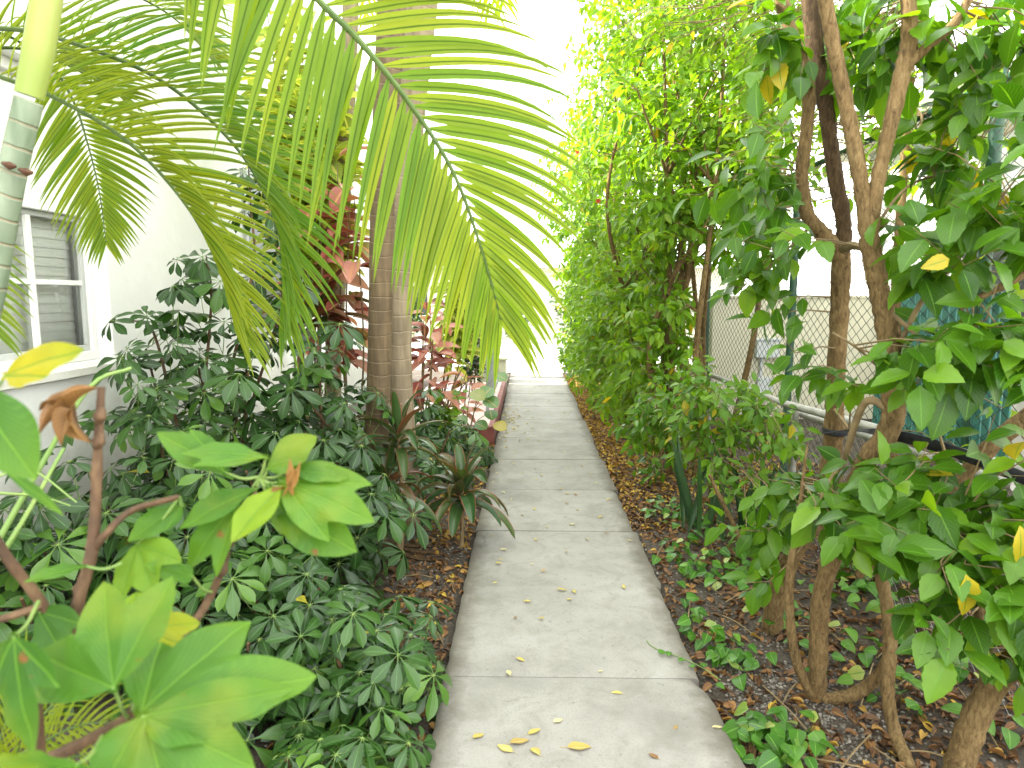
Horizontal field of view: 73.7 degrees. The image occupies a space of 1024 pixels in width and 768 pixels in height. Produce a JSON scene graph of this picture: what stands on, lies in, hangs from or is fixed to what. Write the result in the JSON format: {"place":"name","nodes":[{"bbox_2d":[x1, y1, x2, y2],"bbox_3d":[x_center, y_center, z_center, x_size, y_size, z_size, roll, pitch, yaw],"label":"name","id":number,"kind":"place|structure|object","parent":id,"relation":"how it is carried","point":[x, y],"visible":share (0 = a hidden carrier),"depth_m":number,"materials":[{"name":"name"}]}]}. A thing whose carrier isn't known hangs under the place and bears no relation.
{"place":"outdoors","nodes":[
{"label":"outdoors","id":0,"kind":"place"},
{"bbox_2d":[0,0,372,611],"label":"white house","id":1,"kind":"structure","parent":0,"point":[78,300],"depth_m":4.12,"materials":[{"name":"paint"}]},
{"bbox_2d":[0,55,99,372],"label":"window","id":2,"kind":"structure","parent":1,"relation":"in","point":[53,320],"depth_m":3.80,"materials":[{"name":"white glass"}]},
{"bbox_2d":[240,168,280,333],"bbox_3d":[-2.336,-1.236,6.627,0.040,1.450,1.250,0,7,1],"label":"window","id":3,"kind":"structure","parent":1,"relation":"in","point":[246,237],"depth_m":6.26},
{"bbox_2d":[476,355,507,381],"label":"pillar","id":4,"kind":"structure","parent":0,"point":[502,366],"depth_m":12.58,"materials":[{"name":"beige paint"}]},
{"bbox_2d":[412,337,573,374],"bbox_3d":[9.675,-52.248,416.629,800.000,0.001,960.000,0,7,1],"label":"ground","id":5,"kind":"structure","parent":0,"point":[508,340],"depth_m":25.48,"materials":[{"name":"grey concrete"}]},
{"bbox_2d":[412,286,425,335],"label":"shrub","id":6,"kind":"object","parent":5,"relation":"on","point":[414,317],"visible":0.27,"depth_m":24.91,"materials":[{"name":"plant"}]},
{"bbox_2d":[548,294,575,341],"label":"shrub","id":7,"kind":"object","parent":5,"relation":"on","point":[555,309],"visible":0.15,"depth_m":24.90,"materials":[{"name":"green plant"}]},
{"bbox_2d":[819,56,1023,462],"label":"neighbour house","id":8,"kind":"structure","parent":5,"relation":"on","point":[1018,407],"depth_m":7.26,"materials":[{"name":"white paint"}]},
{"bbox_2d":[962,250,1023,316],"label":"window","id":9,"kind":"structure","parent":8,"relation":"in","point":[995,254],"depth_m":6.18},
{"bbox_2d":[0,369,1023,767],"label":"soil","id":10,"kind":"structure","parent":0,"point":[718,695],"depth_m":3.35,"materials":[{"name":"brown soil"}]},
{"bbox_2d":[0,491,123,722],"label":"umbrella plant","id":11,"kind":"object","parent":10,"relation":"on","point":[11,584],"visible":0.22,"depth_m":2.58,"materials":[{"name":"green plant"}]},
{"bbox_2d":[0,366,131,547],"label":"green cane","id":12,"kind":"object","parent":10,"relation":"on","point":[23,495],"visible":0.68,"depth_m":1.32,"materials":[{"name":"green plant"}]},
{"bbox_2d":[0,627,135,766],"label":"palm seedling","id":13,"kind":"object","parent":10,"relation":"on","point":[51,722],"visible":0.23,"depth_m":1.08,"materials":[{"name":"green plant"}]},
{"bbox_2d":[0,411,294,641],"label":"umbrella plant","id":14,"kind":"object","parent":10,"relation":"on","point":[174,534],"visible":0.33,"depth_m":2.82,"materials":[{"name":"green plant"}]},
{"bbox_2d":[0,0,347,378],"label":"palm tree","id":15,"kind":"object","parent":10,"relation":"on","point":[109,83],"visible":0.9,"depth_m":2.18,"materials":[{"name":"green plant"}]},
{"bbox_2d":[0,342,373,767],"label":"lobed leaf shrub","id":16,"kind":"object","parent":10,"relation":"on","point":[194,695],"visible":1,"depth_m":0.82,"materials":[{"name":"green plant"}]},
{"bbox_2d":[60,162,410,615],"bbox_3d":[-1.450,-0.042,3.801,1.824,2.384,1.856,0,7,1],"label":"umbrella plant","id":17,"kind":"object","parent":10,"relation":"on","point":[197,273],"visible":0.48,"depth_m":3.56,"materials":[{"name":"green plant"}]},
{"bbox_2d":[90,531,380,766],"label":"umbrella plant","id":18,"kind":"object","parent":10,"relation":"on","point":[284,591],"visible":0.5,"depth_m":2.56,"materials":[{"name":"green plant"}]},
{"bbox_2d":[223,0,351,433],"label":"croton","id":19,"kind":"object","parent":10,"relation":"on","point":[261,36],"visible":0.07,"depth_m":5.19,"materials":[{"name":"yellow plant"}]},
{"bbox_2d":[0,0,592,392],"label":"palm tree","id":20,"kind":"object","parent":10,"relation":"on","point":[433,228],"visible":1,"depth_m":1.76,"materials":[{"name":"green plant"}]},
{"bbox_2d":[240,71,369,427],"bbox_3d":[-1.449,-0.632,5.117,1.096,3.102,0.940,0,7,1],"label":"croton","id":21,"kind":"object","parent":10,"relation":"on","point":[344,131],"visible":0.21,"depth_m":4.84,"materials":[{"name":"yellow plant"}]},
{"bbox_2d":[185,297,433,611],"bbox_3d":[-1.108,0.378,3.696,1.414,1.686,1.128,0,7,1],"label":"umbrella plant","id":22,"kind":"object","parent":10,"relation":"on","point":[333,452],"visible":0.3,"depth_m":3.49,"materials":[{"name":"green plant"}]},
{"bbox_2d":[259,267,368,433],"bbox_3d":[-1.359,0.044,4.801,0.829,1.840,0.792,-4,8,-27],"label":"cordyline","id":23,"kind":"object","parent":10,"relation":"on","point":[320,309],"visible":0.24,"depth_m":4.64,"materials":[{"name":"green plant"}]},
{"bbox_2d":[264,146,423,451],"bbox_3d":[-1.195,-0.351,4.836,1.119,2.619,0.835,0,7,1],"label":"croton","id":24,"kind":"object","parent":10,"relation":"on","point":[350,277],"visible":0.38,"depth_m":4.77,"materials":[{"name":"red plant"}]},
{"bbox_2d":[266,705,429,767],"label":"umbrella plant","id":25,"kind":"object","parent":10,"relation":"on","point":[317,753],"visible":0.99,"depth_m":2.13,"materials":[{"name":"green plant"}]},
{"bbox_2d":[324,0,375,427],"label":"palm tree","id":26,"kind":"object","parent":10,"relation":"on","point":[348,37],"visible":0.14,"depth_m":5.03,"materials":[{"name":"brown plant"}]},
{"bbox_2d":[256,584,455,762],"bbox_3d":[-0.640,1.062,2.665,0.836,0.595,0.910,0,7,1],"label":"umbrella plant","id":27,"kind":"object","parent":10,"relation":"on","point":[379,656],"visible":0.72,"depth_m":2.44,"materials":[{"name":"green plant"}]},
{"bbox_2d":[289,377,451,526],"bbox_3d":[-1.047,0.488,4.865,1.177,1.054,1.149,5,9,34],"label":"umbrella plant","id":28,"kind":"object","parent":10,"relation":"on","point":[425,467],"visible":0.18,"depth_m":4.71,"materials":[{"name":"green plant"}]},
{"bbox_2d":[352,391,451,559],"bbox_3d":[-0.680,0.570,4.092,0.718,1.081,0.662,-5,9,-35],"label":"cordyline","id":29,"kind":"object","parent":10,"relation":"on","point":[401,416],"visible":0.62,"depth_m":4.06,"materials":[{"name":"green plant"}]},
{"bbox_2d":[412,298,462,423],"bbox_3d":[-0.833,-0.022,6.474,0.808,1.585,0.652,0,7,1],"label":"croton","id":30,"kind":"object","parent":10,"relation":"on","point":[420,358],"visible":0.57,"depth_m":6.39,"materials":[{"name":"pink plant"}]},
{"bbox_2d":[393,388,487,493],"bbox_3d":[-0.808,0.496,5.887,1.193,0.931,1.097,0,7,1],"label":"umbrella plant","id":31,"kind":"object","parent":10,"relation":"on","point":[436,436],"visible":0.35,"depth_m":5.79,"materials":[{"name":"green plant"}]},
{"bbox_2d":[421,389,467,443],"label":"leafy shrub","id":32,"kind":"object","parent":10,"relation":"on","point":[454,412],"visible":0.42,"depth_m":6.35,"materials":[{"name":"green plant"}]},
{"bbox_2d":[390,0,526,524],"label":"palm tree","id":33,"kind":"object","parent":10,"relation":"on","point":[401,375],"visible":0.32,"depth_m":4.64,"materials":[{"name":"brown plant"}]},
{"bbox_2d":[432,364,485,437],"bbox_3d":[-0.685,0.223,7.297,0.662,0.890,0.605,4,8,29],"label":"croton","id":34,"kind":"object","parent":10,"relation":"on","point":[458,383],"visible":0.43,"depth_m":7.23,"materials":[{"name":"pink plant"}]},
{"bbox_2d":[425,234,494,405],"bbox_3d":[-0.546,-0.547,7.784,1.047,2.292,1.056,0,7,1],"label":"croton","id":35,"kind":"object","parent":10,"relation":"on","point":[457,350],"visible":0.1,"depth_m":7.71,"materials":[{"name":"yellow plant"}]},
{"bbox_2d":[414,381,505,444],"bbox_3d":[-0.768,0.323,9.440,1.235,0.235,4.000,0,7,1],"label":"raised ledge","id":36,"kind":"object","parent":10,"relation":"on","point":[489,433],"visible":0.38,"depth_m":8.89,"materials":[{"name":"red concrete"}]},
{"bbox_2d":[486,349,497,410],"bbox_3d":[-0.276,-0.192,9.790,0.038,0.735,2.688,0,7,1],"label":"railing","id":37,"kind":"object","parent":36,"relation":"on","point":[491,376],"visible":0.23,"depth_m":9.40,"materials":[{"name":"grey metal"}]},
{"bbox_2d":[416,439,514,547],"bbox_3d":[-0.292,0.711,4.338,0.592,0.737,0.658,-4,8,-29],"label":"cordyline","id":38,"kind":"object","parent":10,"relation":"on","point":[463,471],"visible":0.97,"depth_m":4.28,"materials":[{"name":"green plant"}]},
{"bbox_2d":[443,426,497,467],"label":"umbrella plant","id":39,"kind":"object","parent":10,"relation":"on","point":[466,447],"visible":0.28,"depth_m":6.45,"materials":[{"name":"green plant"}]},
{"bbox_2d":[358,0,586,581],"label":"palm tree","id":40,"kind":"object","parent":10,"relation":"on","point":[380,312],"visible":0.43,"depth_m":4.05,"materials":[{"name":"brown plant"}]},
{"bbox_2d":[460,328,485,396],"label":"leafy shrub","id":41,"kind":"object","parent":10,"relation":"on","point":[475,364],"visible":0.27,"depth_m":9.68,"materials":[{"name":"green plant"}]},
{"bbox_2d":[450,372,507,448],"bbox_3d":[-0.357,0.318,6.731,0.626,0.846,0.282,0,7,1],"label":"round leaf plant","id":42,"kind":"object","parent":10,"relation":"on","point":[485,394],"visible":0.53,"depth_m":6.72,"materials":[{"name":"green plant"}]},
{"bbox_2d":[537,174,634,360],"bbox_3d":[1.454,-2.052,12.992,1.970,4.012,1.535,0,7,1],"label":"hedge tree","id":43,"kind":"object","parent":10,"relation":"on","point":[553,275],"visible":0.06,"depth_m":12.82,"materials":[{"name":"green plant"}]},
{"bbox_2d":[534,117,639,382],"bbox_3d":[1.360,-2.180,11.652,1.898,4.590,1.808,-3,8,-20],"label":"hedge tree","id":44,"kind":"object","parent":10,"relation":"on","point":[561,238],"visible":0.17,"depth_m":11.43,"materials":[{"name":"green plant"}]},
{"bbox_2d":[531,67,664,398],"bbox_3d":[1.287,-2.189,10.187,2.144,4.997,1.786,0,7,1],"label":"hedge tree","id":45,"kind":"object","parent":10,"relation":"on","point":[598,101],"visible":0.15,"depth_m":9.92,"materials":[{"name":"green plant"}]},
{"bbox_2d":[552,0,689,416],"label":"hedge tree","id":46,"kind":"object","parent":10,"relation":"on","point":[579,363],"visible":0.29,"depth_m":8.47,"materials":[{"name":"green plant"}]},
{"bbox_2d":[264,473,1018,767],"bbox_3d":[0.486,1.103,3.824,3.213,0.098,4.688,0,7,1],"label":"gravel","id":47,"kind":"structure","parent":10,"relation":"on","point":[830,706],"depth_m":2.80,"materials":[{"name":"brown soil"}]},
{"bbox_2d":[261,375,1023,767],"bbox_3d":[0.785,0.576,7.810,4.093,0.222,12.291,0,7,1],"label":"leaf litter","id":48,"kind":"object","parent":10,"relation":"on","point":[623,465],"visible":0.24,"depth_m":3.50,"materials":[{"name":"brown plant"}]},
{"bbox_2d":[569,0,724,444],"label":"hedge tree","id":49,"kind":"object","parent":10,"relation":"on","point":[620,395],"visible":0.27,"depth_m":7.11,"materials":[{"name":"green plant"}]},
{"bbox_2d":[612,376,684,486],"bbox_3d":[1.110,0.416,5.566,0.556,0.989,0.617,-2,8,-18],"label":"hibiscus tree","id":50,"kind":"object","parent":10,"relation":"on","point":[640,428],"visible":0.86,"depth_m":5.54,"materials":[{"name":"green plant"}]},
{"bbox_2d":[389,487,998,767],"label":"dead twigs","id":51,"kind":"object","parent":10,"relation":"on","point":[852,753],"visible":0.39,"depth_m":2.78,"materials":[{"name":"brown wood"}]},
{"bbox_2d":[587,0,801,476],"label":"hedge tree","id":52,"kind":"object","parent":10,"relation":"on","point":[663,223],"visible":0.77,"depth_m":5.86,"materials":[{"name":"green plant"}]},
{"bbox_2d":[708,474,745,559],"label":"cut stem","id":53,"kind":"object","parent":10,"relation":"on","point":[724,506],"visible":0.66,"depth_m":4.04,"materials":[{"name":"beige plant"}]},
{"bbox_2d":[673,434,784,540],"bbox_3d":[1.425,0.666,4.487,0.727,0.689,0.449,0,7,1],"label":"snake plant","id":54,"kind":"object","parent":10,"relation":"on","point":[690,511],"visible":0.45,"depth_m":4.56,"materials":[{"name":"green plant"}]},
{"bbox_2d":[650,345,821,536],"bbox_3d":[1.435,0.435,4.274,0.949,1.284,1.739,0,7,1],"label":"hibiscus tree","id":55,"kind":"object","parent":10,"relation":"on","point":[755,416],"visible":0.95,"depth_m":4.40,"materials":[{"name":"green plant"}]},
{"bbox_2d":[634,0,841,456],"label":"hedge tree","id":56,"kind":"object","parent":10,"relation":"on","point":[683,175],"visible":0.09,"depth_m":6.08,"materials":[{"name":"green plant"}]},
{"bbox_2d":[673,0,886,635],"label":"hibiscus tree","id":57,"kind":"object","parent":10,"relation":"on","point":[798,67],"visible":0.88,"depth_m":2.76,"materials":[{"name":"green plant"}]},
{"bbox_2d":[708,296,876,419],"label":"garden wall","id":58,"kind":"structure","parent":10,"relation":"on","point":[860,333],"depth_m":8.33,"materials":[{"name":"beige paint"}]},
{"bbox_2d":[754,338,781,391],"bbox_3d":[3.101,-0.228,8.312,0.300,0.655,0.113,0,7,1],"label":"utility box","id":59,"kind":"object","parent":58,"relation":"attached to","point":[776,342],"visible":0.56,"depth_m":8.26,"materials":[{"name":"white metal"}]},
{"bbox_2d":[572,0,1023,582],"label":"hibiscus tree","id":60,"kind":"object","parent":10,"relation":"on","point":[744,22],"visible":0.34,"depth_m":4.63,"materials":[{"name":"green plant"}]},
{"bbox_2d":[639,495,1023,767],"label":"ground cover","id":61,"kind":"object","parent":10,"relation":"on","point":[787,743],"visible":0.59,"depth_m":2.95,"materials":[{"name":"green plant"}]},
{"bbox_2d":[684,65,1023,613],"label":"fence","id":62,"kind":"object","parent":10,"relation":"on","point":[981,423],"visible":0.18,"depth_m":4.04,"materials":[{"name":"grey metal"}]},
{"bbox_2d":[704,363,1023,715],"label":"wall","id":63,"kind":"structure","parent":10,"relation":"on","point":[810,414],"depth_m":4.33,"materials":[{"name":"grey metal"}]},
{"bbox_2d":[784,0,1023,767],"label":"hibiscus tree","id":64,"kind":"object","parent":10,"relation":"on","point":[866,517],"visible":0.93,"depth_m":2.27,"materials":[{"name":"green plant"}]},
{"bbox_2d":[821,425,1023,484],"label":"hose","id":65,"kind":"object","parent":64,"relation":"attached to","point":[911,438],"visible":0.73,"depth_m":2.39,"materials":[{"name":"black rubber"}]},
{"bbox_2d":[854,83,1023,767],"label":"hibiscus tree","id":66,"kind":"object","parent":10,"relation":"on","point":[960,582],"visible":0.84,"depth_m":2.02,"materials":[{"name":"green plant"}]},
{"bbox_2d":[502,318,532,337],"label":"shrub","id":67,"kind":"object","parent":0,"point":[527,321],"visible":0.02,"depth_m":24.72,"materials":[{"name":"green plant"}]},
{"bbox_2d":[415,366,675,372],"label":"sidewalk","id":68,"kind":"structure","parent":0,"point":[510,369],"depth_m":14.90,"materials":[{"name":"concrete"}]},
{"bbox_2d":[412,344,691,365],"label":"street","id":69,"kind":"structure","parent":0,"point":[514,354],"depth_m":19.41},
{"bbox_2d":[412,234,729,336],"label":"house","id":70,"kind":"structure","parent":0,"point":[554,259],"depth_m":27.82,"materials":[{"name":"beige paint"}]},
{"bbox_2d":[412,285,426,317],"bbox_3d":[-4.155,-3.406,27.855,1.560,1.400,0.078,0,7,1],"label":"window","id":71,"kind":"structure","parent":70,"relation":"in","point":[424,311],"depth_m":27.87,"materials":[{"name":"white"}]},
{"bbox_2d":[426,372,744,767],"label":"path","id":72,"kind":"structure","parent":0,"point":[604,620],"depth_m":3.20,"materials":[{"name":"concrete"}]},
{"bbox_2d":[472,733,483,738],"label":"fallen leaf","id":73,"kind":"object","parent":72,"relation":"on","point":[475,735],"visible":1,"depth_m":2.45,"materials":[{"name":"yellow plant"}]},
{"bbox_2d":[498,744,516,752],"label":"fallen leaf","id":74,"kind":"object","parent":72,"relation":"on","point":[506,748],"visible":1,"depth_m":2.38,"materials":[{"name":"yellow plant"}]},
{"bbox_2d":[506,738,529,744],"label":"fallen leaf","id":75,"kind":"object","parent":72,"relation":"on","point":[518,740],"visible":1,"depth_m":2.42,"materials":[{"name":"yellow plant"}]},
{"bbox_2d":[526,728,539,734],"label":"fallen leaf","id":76,"kind":"object","parent":72,"relation":"on","point":[534,730],"visible":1,"depth_m":2.48,"materials":[{"name":"yellow plant"}]},
{"bbox_2d":[530,747,540,755],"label":"fallen leaf","id":77,"kind":"object","parent":72,"relation":"on","point":[536,750],"visible":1,"depth_m":2.37,"materials":[{"name":"yellow plant"}]},
{"bbox_2d":[552,718,562,723],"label":"fallen leaf","id":78,"kind":"object","parent":72,"relation":"on","point":[557,720],"visible":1,"depth_m":2.54,"materials":[{"name":"yellow plant"}]},
{"bbox_2d":[568,741,591,749],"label":"fallen leaf","id":79,"kind":"object","parent":72,"relation":"on","point":[576,745],"visible":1,"depth_m":2.40,"materials":[{"name":"yellow plant"}]},
{"bbox_2d":[648,753,661,760],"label":"fallen leaf","id":80,"kind":"object","parent":72,"relation":"on","point":[653,755],"visible":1,"depth_m":2.34,"materials":[{"name":"orange plant"}]},
{"bbox_2d":[646,640,724,688],"bbox_3d":[0.744,1.190,2.934,0.102,0.022,0.465,-5,9,-35],"label":"creeping vine","id":81,"kind":"object","parent":72,"relation":"on","point":[718,684],"visible":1,"depth_m":2.93,"materials":[{"name":"green plant"}]},
{"bbox_2d":[303,0,1023,295],"label":"sky","id":82,"kind":"structure","parent":0,"point":[552,23],"materials":[{"name":"white"}]}
]}

